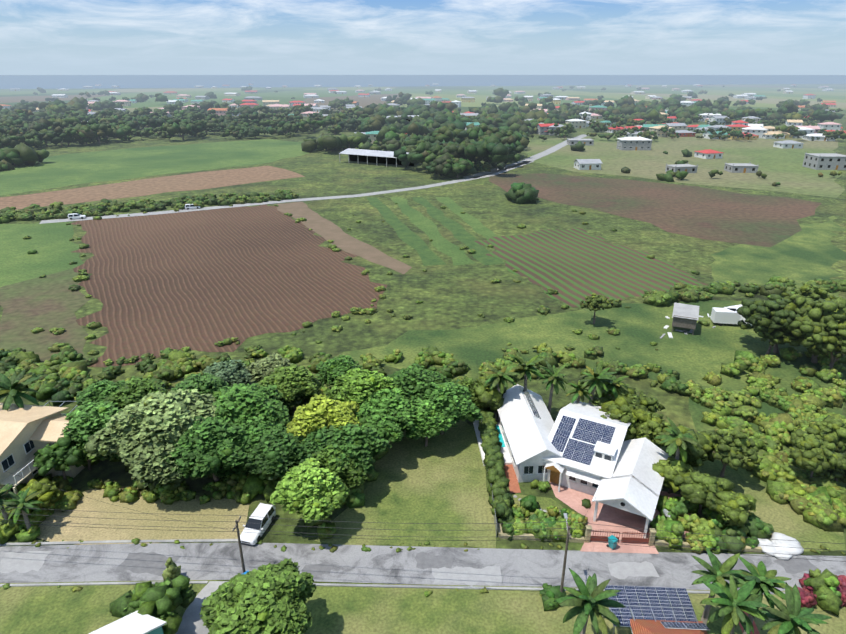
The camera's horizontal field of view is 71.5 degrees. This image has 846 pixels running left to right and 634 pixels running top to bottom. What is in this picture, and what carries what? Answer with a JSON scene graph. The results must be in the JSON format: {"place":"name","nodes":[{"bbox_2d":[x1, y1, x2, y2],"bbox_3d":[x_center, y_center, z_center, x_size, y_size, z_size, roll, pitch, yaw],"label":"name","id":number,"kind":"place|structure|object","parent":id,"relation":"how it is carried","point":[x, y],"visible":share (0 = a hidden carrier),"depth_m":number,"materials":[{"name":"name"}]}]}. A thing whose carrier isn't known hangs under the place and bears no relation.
{"place":"outdoors","nodes":[
{"label":"outdoors","id":0,"kind":"place"},
{"bbox_2d":[0,222,83,286],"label":"field grass","id":1,"kind":"structure","parent":0,"point":[52,245],"depth_m":144.65,"materials":[{"name":"plant"}]},
{"bbox_2d":[0,580,211,633],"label":"lawn","id":2,"kind":"structure","parent":0,"point":[47,610],"depth_m":47.98,"materials":[{"name":"green plant"}]},
{"bbox_2d":[175,581,228,633],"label":"driveway","id":3,"kind":"structure","parent":0,"point":[192,622],"depth_m":47.25,"materials":[{"name":"concrete"}]},
{"bbox_2d":[39,161,533,223],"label":"road","id":4,"kind":"structure","parent":0,"point":[292,200],"depth_m":203.20,"materials":[{"name":"grey asphalt"}]},
{"bbox_2d":[67,213,85,219],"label":"car","id":5,"kind":"object","parent":4,"relation":"on","point":[74,216],"visible":1,"depth_m":176.47,"materials":[{"name":"white paint"}]},
{"bbox_2d":[365,131,378,142],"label":"house","id":6,"kind":"structure","parent":0,"point":[372,135],"depth_m":371.69,"materials":[{"name":"teal"}]},
{"bbox_2d":[0,84,845,584],"bbox_3d":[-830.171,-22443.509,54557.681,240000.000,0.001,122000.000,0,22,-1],"label":"ground","id":7,"kind":"structure","parent":0,"point":[450,296],"depth_m":168.58,"materials":[{"name":"green plant"}]},
{"bbox_2d":[0,403,84,498],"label":"tan house","id":8,"kind":"structure","parent":7,"relation":"on","point":[27,432],"depth_m":61.42,"materials":[{"name":"beige paint"}]},
{"bbox_2d":[0,268,89,361],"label":"fallow field","id":9,"kind":"structure","parent":7,"relation":"on","point":[46,303],"depth_m":107.06,"materials":[{"name":"green plant"}]},
{"bbox_2d":[51,94,67,97],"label":"house","id":10,"kind":"structure","parent":7,"relation":"on","point":[59,95],"depth_m":1117.06,"materials":[{"name":"grey"}]},
{"bbox_2d":[44,401,77,414],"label":"pergola frame","id":11,"kind":"object","parent":7,"relation":"on","point":[62,404],"visible":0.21,"depth_m":73.14,"materials":[{"name":"silver metal"}]},
{"bbox_2d":[0,581,207,586],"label":"kerb","id":12,"kind":"structure","parent":7,"relation":"on","point":[89,583],"depth_m":50.12,"materials":[{"name":"concrete"}]},
{"bbox_2d":[0,539,237,545],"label":"kerb","id":13,"kind":"structure","parent":7,"relation":"on","point":[124,541],"depth_m":54.68,"materials":[{"name":"concrete"}]},
{"bbox_2d":[113,100,130,105],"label":"house","id":14,"kind":"structure","parent":7,"relation":"on","point":[127,103],"depth_m":810.58,"materials":[{"name":"grey"}]},
{"bbox_2d":[89,611,166,633],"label":"house","id":15,"kind":"structure","parent":7,"relation":"on","point":[135,622],"depth_m":42.72,"materials":[{"name":"white metal"}]},
{"bbox_2d":[37,486,249,544],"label":"dry grass","id":16,"kind":"structure","parent":7,"relation":"on","point":[197,512],"depth_m":57.34,"materials":[{"name":"beige plant"}]},
{"bbox_2d":[0,166,304,209],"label":"plowed field","id":17,"kind":"structure","parent":7,"relation":"on","point":[192,181],"depth_m":228.78,"materials":[{"name":"soil"}]},
{"bbox_2d":[0,139,317,194],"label":"grass field","id":18,"kind":"structure","parent":7,"relation":"on","point":[79,168],"depth_m":291.48,"materials":[{"name":"green plant"}]},
{"bbox_2d":[207,108,227,115],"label":"house","id":19,"kind":"structure","parent":7,"relation":"on","point":[221,111],"depth_m":605.42,"materials":[{"name":"ceramic"}]},
{"bbox_2d":[71,204,386,366],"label":"plowed field","id":20,"kind":"structure","parent":7,"relation":"on","point":[202,280],"depth_m":124.83,"materials":[{"name":"soil"}]},
{"bbox_2d":[244,96,261,99],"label":"house","id":21,"kind":"structure","parent":7,"relation":"on","point":[252,98],"depth_m":1006.90,"materials":[{"name":"concrete"}]},
{"bbox_2d":[240,503,275,544],"bbox_3d":[-15.761,19.667,55.942,2.100,1.452,4.463,6,23,13],"label":"car","id":22,"kind":"object","parent":7,"relation":"on","point":[261,511],"visible":0.9,"depth_m":55.42,"materials":[{"name":"white paint"}]},
{"bbox_2d":[262,100,278,105],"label":"house","id":23,"kind":"structure","parent":7,"relation":"on","point":[266,102],"depth_m":798.40,"materials":[{"name":"grey"}]},
{"bbox_2d":[269,104,290,109],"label":"house","id":24,"kind":"structure","parent":7,"relation":"on","point":[278,106],"depth_m":679.08,"materials":[{"name":"pink"}]},
{"bbox_2d":[273,202,411,273],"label":"dirt track","id":25,"kind":"structure","parent":7,"relation":"on","point":[324,228],"depth_m":157.04,"materials":[{"name":"brown soil"}]},
{"bbox_2d":[339,148,421,166],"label":"open shed","id":26,"kind":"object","parent":7,"relation":"on","point":[372,156],"visible":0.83,"depth_m":286.64,"materials":[{"name":"metal"}]},
{"bbox_2d":[315,420,495,547],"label":"lawn","id":27,"kind":"structure","parent":7,"relation":"on","point":[440,480],"depth_m":60.18,"materials":[{"name":"green plant"}]},
{"bbox_2d":[366,197,445,265],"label":"grass strip","id":28,"kind":"object","parent":7,"relation":"on","point":[409,237],"visible":1,"depth_m":159.06,"materials":[{"name":"green plant"}]},
{"bbox_2d":[0,345,845,633],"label":"trees","id":29,"kind":"object","parent":7,"relation":"on","point":[242,431],"depth_m":59.60,"materials":[{"name":"green plant"}]},
{"bbox_2d":[0,182,845,596],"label":"bushes","id":30,"kind":"object","parent":7,"relation":"on","point":[810,316],"visible":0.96,"depth_m":83.66,"materials":[{"name":"green plant"}]},
{"bbox_2d":[0,85,845,185],"bbox_3d":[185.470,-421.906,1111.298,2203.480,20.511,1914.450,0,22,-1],"label":"trees","id":31,"kind":"object","parent":7,"relation":"on","point":[440,140],"depth_m":431.60,"materials":[{"name":"green plant"}]},
{"bbox_2d":[390,197,475,265],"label":"grass strip","id":32,"kind":"object","parent":7,"relation":"on","point":[439,241],"visible":0.97,"depth_m":160.04,"materials":[{"name":"plant"}]},
{"bbox_2d":[412,197,503,264],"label":"grass strip","id":33,"kind":"object","parent":7,"relation":"on","point":[459,232],"visible":0.9,"depth_m":160.04,"materials":[{"name":"green plant"}]},
{"bbox_2d":[436,197,496,239],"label":"grass strip","id":34,"kind":"object","parent":7,"relation":"on","point":[475,224],"visible":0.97,"depth_m":177.85,"materials":[{"name":"plant"}]},
{"bbox_2d":[461,97,474,101],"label":"house","id":35,"kind":"structure","parent":7,"relation":"on","point":[467,99],"depth_m":932.32,"materials":[{"name":"grey"}]},
{"bbox_2d":[487,469,496,537],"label":"boundary wall","id":36,"kind":"structure","parent":7,"relation":"on","point":[495,520],"depth_m":55.88,"materials":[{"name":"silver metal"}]},
{"bbox_2d":[536,124,553,134],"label":"house","id":37,"kind":"structure","parent":7,"relation":"on","point":[543,129],"depth_m":425.27,"materials":[{"name":"paint"}]},
{"bbox_2d":[313,583,784,594],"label":"kerb","id":38,"kind":"structure","parent":7,"relation":"on","point":[454,587],"depth_m":49.75,"materials":[{"name":"concrete"}]},
{"bbox_2d":[473,411,691,553],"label":"house paving","id":39,"kind":"structure","parent":7,"relation":"on","point":[613,517],"depth_m":58.22,"materials":[{"name":"tile"}]},
{"bbox_2d":[606,535,617,548],"bbox_3d":[17.345,20.699,53.840,0.620,1.069,0.760,-13,26,-29],"label":"teal bin","id":40,"kind":"object","parent":39,"relation":"on","point":[610,544],"visible":0.98,"depth_m":53.64,"materials":[{"name":"teal plastic"}]},
{"bbox_2d":[497,384,668,537],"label":"house","id":41,"kind":"structure","parent":7,"relation":"on","point":[618,473],"depth_m":61.61,"materials":[{"name":"white"}]},
{"bbox_2d":[523,390,540,418],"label":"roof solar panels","id":42,"kind":"object","parent":41,"relation":"on","point":[531,404],"visible":1,"depth_m":69.71,"materials":[{"name":"white"}]},
{"bbox_2d":[551,416,575,452],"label":"roof solar panels","id":43,"kind":"object","parent":41,"relation":"on","point":[562,434],"visible":0.94,"depth_m":63.66,"materials":[{"name":"blue"}]},
{"bbox_2d":[562,438,594,465],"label":"roof solar panels","id":44,"kind":"structure","parent":41,"relation":"on","point":[578,452],"depth_m":61.45,"materials":[{"name":"blue"}]},
{"bbox_2d":[572,418,615,444],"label":"roof solar panels","id":45,"kind":"structure","parent":41,"relation":"on","point":[600,429],"depth_m":63.10,"materials":[{"name":"blue"}]},
{"bbox_2d":[579,112,591,119],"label":"house","id":46,"kind":"structure","parent":7,"relation":"on","point":[588,117],"depth_m":564.24,"materials":[{"name":"grey"}]},
{"bbox_2d":[335,291,845,383],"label":"slope grass","id":47,"kind":"structure","parent":7,"relation":"on","point":[698,353],"depth_m":96.22,"materials":[{"name":"green plant"}]},
{"bbox_2d":[672,303,698,334],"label":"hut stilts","id":48,"kind":"object","parent":47,"relation":"on","point":[685,315],"visible":0.9,"depth_m":98.37,"materials":[{"name":"grey wood"}]},
{"bbox_2d":[660,313,715,338],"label":"debris boards","id":49,"kind":"object","parent":47,"relation":"on","point":[670,333],"visible":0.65,"depth_m":99.43,"materials":[{"name":"wood"}]},
{"bbox_2d":[710,307,740,325],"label":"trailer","id":50,"kind":"object","parent":47,"relation":"on","point":[720,316],"visible":0.6,"depth_m":101.22,"materials":[{"name":"white metal"}]},
{"bbox_2d":[474,227,709,307],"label":"field crop rows","id":51,"kind":"object","parent":7,"relation":"on","point":[575,266],"visible":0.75,"depth_m":133.30,"materials":[{"name":"green plant"}]},
{"bbox_2d":[589,105,606,110],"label":"house","id":52,"kind":"structure","parent":7,"relation":"on","point":[598,107],"depth_m":661.37,"materials":[{"name":"teal"}]},
{"bbox_2d":[605,126,623,132],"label":"house","id":53,"kind":"structure","parent":7,"relation":"on","point":[610,129],"depth_m":439.61,"materials":[{"name":"red"}]},
{"bbox_2d":[497,524,761,552],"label":"rubble wall","id":54,"kind":"structure","parent":7,"relation":"on","point":[652,540],"depth_m":54.27,"materials":[{"name":"stone"}]},
{"bbox_2d":[590,529,649,543],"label":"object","id":55,"kind":"structure","parent":54,"relation":"attached to","point":[629,539],"depth_m":54.31,"materials":[{"name":"brown metal"}]},
{"bbox_2d":[630,618,707,633],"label":"terracotta house","id":56,"kind":"structure","parent":7,"relation":"on","point":[640,626],"depth_m":42.19,"materials":[{"name":"tile"}]},
{"bbox_2d":[660,621,709,629],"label":"solar panels","id":57,"kind":"structure","parent":56,"relation":"on","point":[686,625],"depth_m":42.34,"materials":[{"name":"blue"}]},
{"bbox_2d":[524,133,844,197],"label":"pale field","id":58,"kind":"structure","parent":7,"relation":"on","point":[787,170],"depth_m":298.32,"materials":[{"name":"green plant"}]},
{"bbox_2d":[567,138,593,144],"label":"house","id":59,"kind":"structure","parent":58,"relation":"on","point":[583,141],"depth_m":361.44,"materials":[{"name":"concrete"}]},
{"bbox_2d":[624,131,641,136],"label":"house","id":60,"kind":"structure","parent":58,"relation":"on","point":[632,134],"depth_m":403.82,"materials":[{"name":"grey"}]},
{"bbox_2d":[642,124,665,131],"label":"house","id":61,"kind":"structure","parent":58,"relation":"on","point":[645,126],"depth_m":419.98,"materials":[{"name":"grey"}]},
{"bbox_2d":[648,125,671,136],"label":"house","id":62,"kind":"structure","parent":58,"relation":"on","point":[660,133],"depth_m":411.01,"materials":[{"name":"grey"}]},
{"bbox_2d":[665,123,687,130],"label":"house","id":63,"kind":"structure","parent":58,"relation":"on","point":[679,126],"depth_m":430.12,"materials":[{"name":"grey paint"}]},
{"bbox_2d":[673,130,696,136],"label":"house","id":64,"kind":"structure","parent":58,"relation":"on","point":[684,133],"depth_m":412.34,"materials":[{"name":"grey concrete"}]},
{"bbox_2d":[702,131,727,138],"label":"house","id":65,"kind":"structure","parent":58,"relation":"on","point":[705,134],"depth_m":399.95,"materials":[{"name":"grey"}]},
{"bbox_2d":[707,125,731,131],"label":"house","id":66,"kind":"structure","parent":58,"relation":"on","point":[715,127],"depth_m":417.98,"materials":[{"name":"white concrete"}]},
{"bbox_2d":[728,132,757,139],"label":"house","id":67,"kind":"structure","parent":58,"relation":"on","point":[753,137],"depth_m":392.40,"materials":[{"name":"grey"}]},
{"bbox_2d":[742,127,767,137],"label":"house","id":68,"kind":"structure","parent":58,"relation":"on","point":[760,132],"depth_m":401.74,"materials":[{"name":"grey"}]},
{"bbox_2d":[763,131,786,138],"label":"house","id":69,"kind":"structure","parent":58,"relation":"on","point":[768,135],"depth_m":399.82,"materials":[{"name":"grey"}]},
{"bbox_2d":[790,127,814,137],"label":"house","id":70,"kind":"structure","parent":58,"relation":"on","point":[809,130],"depth_m":401.05,"materials":[{"name":"white concrete"}]},
{"bbox_2d":[802,133,834,140],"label":"house","id":71,"kind":"structure","parent":58,"relation":"on","point":[808,137],"depth_m":387.59,"materials":[{"name":"white concrete"}]},
{"bbox_2d":[802,152,845,169],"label":"building","id":72,"kind":"structure","parent":58,"relation":"on","point":[825,161],"depth_m":268.56,"materials":[{"name":"paint"}]},
{"bbox_2d":[699,113,720,121],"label":"house","id":73,"kind":"structure","parent":7,"relation":"on","point":[704,115],"depth_m":545.27,"materials":[{"name":"white concrete"}]},
{"bbox_2d":[708,116,728,124],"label":"house","id":74,"kind":"structure","parent":7,"relation":"on","point":[718,119],"depth_m":505.90,"materials":[{"name":"grey paint"}]},
{"bbox_2d":[593,310,844,481],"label":"tree trunks","id":75,"kind":"object","parent":7,"relation":"on","point":[813,357],"visible":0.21,"depth_m":85.92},
{"bbox_2d":[726,124,750,130],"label":"house","id":76,"kind":"structure","parent":7,"relation":"on","point":[737,127],"depth_m":423.01,"materials":[{"name":"red concrete"}]},
{"bbox_2d":[731,120,747,125],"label":"house","id":77,"kind":"structure","parent":7,"relation":"on","point":[739,122],"depth_m":459.09,"materials":[{"name":"red"}]},
{"bbox_2d":[689,348,845,488],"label":"scrub grass","id":78,"kind":"structure","parent":7,"relation":"on","point":[786,372],"depth_m":82.54,"materials":[{"name":"green plant"}]},
{"bbox_2d":[709,216,845,290],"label":"pale field","id":79,"kind":"structure","parent":7,"relation":"on","point":[807,252],"depth_m":138.39,"materials":[{"name":"green plant"}]},
{"bbox_2d":[758,532,803,560],"bbox_3d":[32.730,21.043,54.059,4.335,0.743,3.006,-10,24,-23],"label":"tarp heap","id":80,"kind":"object","parent":7,"relation":"on","point":[783,549],"visible":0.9,"depth_m":53.61,"materials":[{"name":"white plastic"}]},
{"bbox_2d":[785,120,802,125],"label":"house","id":81,"kind":"structure","parent":7,"relation":"on","point":[793,122],"depth_m":462.36,"materials":[{"name":"grey paint"}]},
{"bbox_2d":[795,126,819,132],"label":"house","id":82,"kind":"structure","parent":7,"relation":"on","point":[817,128],"depth_m":406.45,"materials":[{"name":"grey"}]},
{"bbox_2d":[802,94,815,98],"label":"house","id":83,"kind":"structure","parent":7,"relation":"on","point":[809,96],"depth_m":1063.34,"materials":[{"name":"grey"}]},
{"bbox_2d":[817,122,841,129],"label":"house","id":84,"kind":"structure","parent":7,"relation":"on","point":[830,126],"depth_m":443.49,"materials":[{"name":"white paint"}]},
{"bbox_2d":[0,542,845,590],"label":"road","id":85,"kind":"structure","parent":0,"point":[349,563],"depth_m":52.39,"materials":[{"name":"grey asphalt"}]},
{"bbox_2d":[0,551,50,572],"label":"road patch","id":86,"kind":"object","parent":85,"relation":"on","point":[21,562],"visible":1,"depth_m":52.49,"materials":[{"name":"grey asphalt"}]},
{"bbox_2d":[116,552,180,575],"bbox_3d":[-24.312,21.912,52.332,5.259,0.001,2.510,3,23,8],"label":"road patch","id":87,"kind":"object","parent":85,"relation":"on","point":[149,562],"visible":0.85,"depth_m":52.28,"materials":[{"name":"grey asphalt"}]},
{"bbox_2d":[232,516,245,572],"bbox_3d":[-15.415,19.678,49.705,0.260,6.200,1.701,0,22,-1],"label":"utility pole","id":88,"kind":"object","parent":85,"relation":"on","point":[240,548],"visible":0.98,"depth_m":49.38,"materials":[{"name":"brown wood"}]},
{"bbox_2d":[0,470,845,561],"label":"overhead wires","id":89,"kind":"object","parent":88,"relation":"attached to","point":[423,523],"visible":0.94,"depth_m":47.52,"materials":[{"name":"grey"}]},
{"bbox_2d":[302,562,331,575],"bbox_3d":[-9.346,22.195,51.639,2.632,0.001,1.473,-4,23,-11],"label":"road patch","id":90,"kind":"object","parent":85,"relation":"on","point":[320,569],"visible":0.85,"depth_m":51.64,"materials":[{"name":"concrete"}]},
{"bbox_2d":[415,551,452,568],"bbox_3d":[0.977,21.786,52.636,3.405,0.001,2.111,0,22,-1],"label":"road patch","id":91,"kind":"object","parent":85,"relation":"on","point":[424,560],"visible":1,"depth_m":52.60,"materials":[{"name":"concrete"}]},
{"bbox_2d":[432,566,501,585],"bbox_3d":[3.795,22.474,50.965,6.046,0.001,2.252,0,22,-1],"label":"road patch","id":92,"kind":"object","parent":85,"relation":"on","point":[488,575],"visible":0.93,"depth_m":51.03,"materials":[{"name":"grey asphalt"}]},
{"bbox_2d":[608,561,659,578],"bbox_3d":[18.418,22.218,51.581,4.160,0.001,2.056,0,22,-1],"label":"road patch","id":93,"kind":"object","parent":85,"relation":"on","point":[621,570],"visible":1,"depth_m":51.64,"materials":[{"name":"grey asphalt"}]},
{"bbox_2d":[694,557,756,583],"bbox_3d":[26.944,22.317,51.345,5.959,0.001,2.803,-4,23,-10],"label":"road patch","id":94,"kind":"object","parent":85,"relation":"on","point":[739,565],"visible":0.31,"depth_m":51.96,"materials":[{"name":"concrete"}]},
{"bbox_2d":[774,556,818,573],"bbox_3d":[33.076,21.979,52.160,3.352,0.001,1.795,-5,23,-11],"label":"road patch","id":95,"kind":"object","parent":85,"relation":"on","point":[792,566],"visible":0.88,"depth_m":52.06,"materials":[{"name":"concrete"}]},
{"bbox_2d":[0,75,845,88],"bbox_3d":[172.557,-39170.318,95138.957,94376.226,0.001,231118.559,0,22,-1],"label":"sea","id":96,"kind":"structure","parent":0,"point":[104,81],"depth_m":4453.93,"materials":[{"name":"blue liquid"}]},
{"bbox_2d":[0,0,845,74],"label":"sky","id":97,"kind":"structure","parent":0,"point":[38,37],"materials":[{"name":"blue"}]},
{"bbox_2d":[465,134,585,177],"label":"road","id":98,"kind":"structure","parent":0,"point":[547,151],"depth_m":308.87,"materials":[{"name":"grey asphalt"}]},
{"bbox_2d":[303,583,845,633],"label":"lawn","id":99,"kind":"structure","parent":0,"point":[355,610],"depth_m":47.45,"materials":[{"name":"green plant"}]},
{"bbox_2d":[560,513,570,591],"bbox_3d":[11.456,19.691,47.837,0.259,7.600,2.800,2,22,5],"label":"utility pole","id":100,"kind":"object","parent":99,"relation":"on","point":[565,554],"visible":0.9,"depth_m":47.11,"materials":[{"name":"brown wood"}]},
{"bbox_2d":[602,588,697,633],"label":"carport solar frame","id":101,"kind":"object","parent":99,"relation":"on","point":[652,613],"visible":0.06,"depth_m":43.58,"materials":[{"name":"silver metal"}]},
{"bbox_2d":[605,585,697,626],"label":"solar panels","id":102,"kind":"object","parent":101,"relation":"on","point":[662,610],"visible":0.79,"depth_m":44.45,"materials":[{"name":"blue"}]},
{"bbox_2d":[739,611,759,633],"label":"red path","id":103,"kind":"structure","parent":99,"relation":"on","point":[756,631],"depth_m":46.14,"materials":[{"name":"red"}]},
{"bbox_2d":[565,119,585,128],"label":"house","id":104,"kind":"structure","parent":0,"point":[578,123],"depth_m":475.70,"materials":[{"name":"white paint"}]},
{"bbox_2d":[574,159,602,169],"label":"house","id":105,"kind":"structure","parent":0,"point":[587,164],"depth_m":268.77,"materials":[{"name":"white paint"}]},
{"bbox_2d":[616,137,651,149],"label":"building","id":106,"kind":"structure","parent":0,"point":[633,143],"depth_m":337.07,"materials":[{"name":"concrete"}]},
{"bbox_2d":[489,173,821,246],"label":"dark field","id":107,"kind":"structure","parent":0,"point":[723,216],"depth_m":195.52,"materials":[{"name":"brown soil"}]},
{"bbox_2d":[665,163,697,173],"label":"house","id":108,"kind":"structure","parent":0,"point":[687,167],"depth_m":258.57,"materials":[{"name":"paint"}]},
{"bbox_2d":[694,149,722,158],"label":"house","id":109,"kind":"structure","parent":0,"point":[709,154],"depth_m":304.99,"materials":[{"name":"white paint"}]},
{"bbox_2d":[724,162,758,172],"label":"house","id":110,"kind":"structure","parent":0,"point":[740,168],"depth_m":260.39,"materials":[{"name":"paint"}]},
{"bbox_2d":[692,452,845,551],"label":"lawn","id":111,"kind":"structure","parent":0,"point":[786,519],"depth_m":58.26,"materials":[{"name":"green plant"}]},
{"bbox_2d":[773,140,804,147],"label":"house","id":112,"kind":"structure","parent":0,"point":[787,144],"depth_m":347.28,"materials":[{"name":"white paint"}]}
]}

